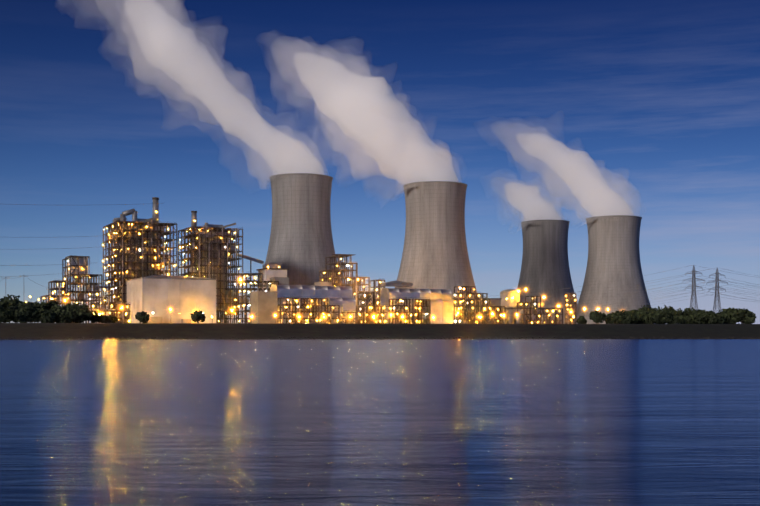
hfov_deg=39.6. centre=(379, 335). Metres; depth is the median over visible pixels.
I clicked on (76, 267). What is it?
steel frame structure
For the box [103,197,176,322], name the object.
boiler house
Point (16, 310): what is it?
shore trees
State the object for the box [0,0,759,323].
sky
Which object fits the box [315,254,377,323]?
scrubber frame
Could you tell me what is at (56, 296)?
coal handling frame
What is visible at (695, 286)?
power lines
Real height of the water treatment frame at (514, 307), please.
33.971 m
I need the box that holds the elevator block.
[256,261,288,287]
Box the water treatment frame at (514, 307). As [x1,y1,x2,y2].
[506,296,547,323]
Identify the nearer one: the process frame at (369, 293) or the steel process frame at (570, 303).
the process frame at (369, 293)
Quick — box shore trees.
[0,294,755,323]
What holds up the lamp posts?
on the ground
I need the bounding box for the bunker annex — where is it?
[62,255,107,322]
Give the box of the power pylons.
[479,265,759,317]
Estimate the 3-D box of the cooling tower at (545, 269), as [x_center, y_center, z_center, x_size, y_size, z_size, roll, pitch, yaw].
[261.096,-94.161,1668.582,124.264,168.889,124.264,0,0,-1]
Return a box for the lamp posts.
[12,281,597,323]
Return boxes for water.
[0,339,759,505]
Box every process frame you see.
[234,273,288,322]
[357,278,384,323]
[454,286,522,323]
[565,292,575,323]
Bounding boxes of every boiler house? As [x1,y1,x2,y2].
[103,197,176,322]
[178,211,263,322]
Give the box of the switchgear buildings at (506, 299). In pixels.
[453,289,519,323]
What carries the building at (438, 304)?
on the ground
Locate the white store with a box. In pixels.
[126,275,216,322]
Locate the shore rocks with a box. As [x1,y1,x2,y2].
[0,336,759,339]
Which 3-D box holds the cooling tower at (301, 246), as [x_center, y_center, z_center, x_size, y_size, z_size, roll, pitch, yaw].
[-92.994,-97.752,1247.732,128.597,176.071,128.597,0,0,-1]
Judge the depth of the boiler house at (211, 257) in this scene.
1098.75 m
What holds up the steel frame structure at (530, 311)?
on the ground
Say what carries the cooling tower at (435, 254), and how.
on the ground
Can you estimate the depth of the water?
39.67 m
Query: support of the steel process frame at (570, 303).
on the ground
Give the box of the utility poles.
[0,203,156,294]
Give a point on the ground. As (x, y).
(210, 331)
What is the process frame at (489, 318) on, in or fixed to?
on the ground
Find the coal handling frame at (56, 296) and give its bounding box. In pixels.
[40,279,73,322]
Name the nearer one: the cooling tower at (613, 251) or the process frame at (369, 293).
the process frame at (369, 293)
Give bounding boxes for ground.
[0,323,759,339]
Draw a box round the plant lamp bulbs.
[30,211,607,322]
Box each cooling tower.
[249,173,339,319]
[395,181,477,299]
[517,220,576,323]
[573,215,654,323]
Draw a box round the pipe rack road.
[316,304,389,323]
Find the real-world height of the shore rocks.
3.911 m
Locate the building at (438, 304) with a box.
[380,280,455,323]
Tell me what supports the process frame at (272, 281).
on the ground

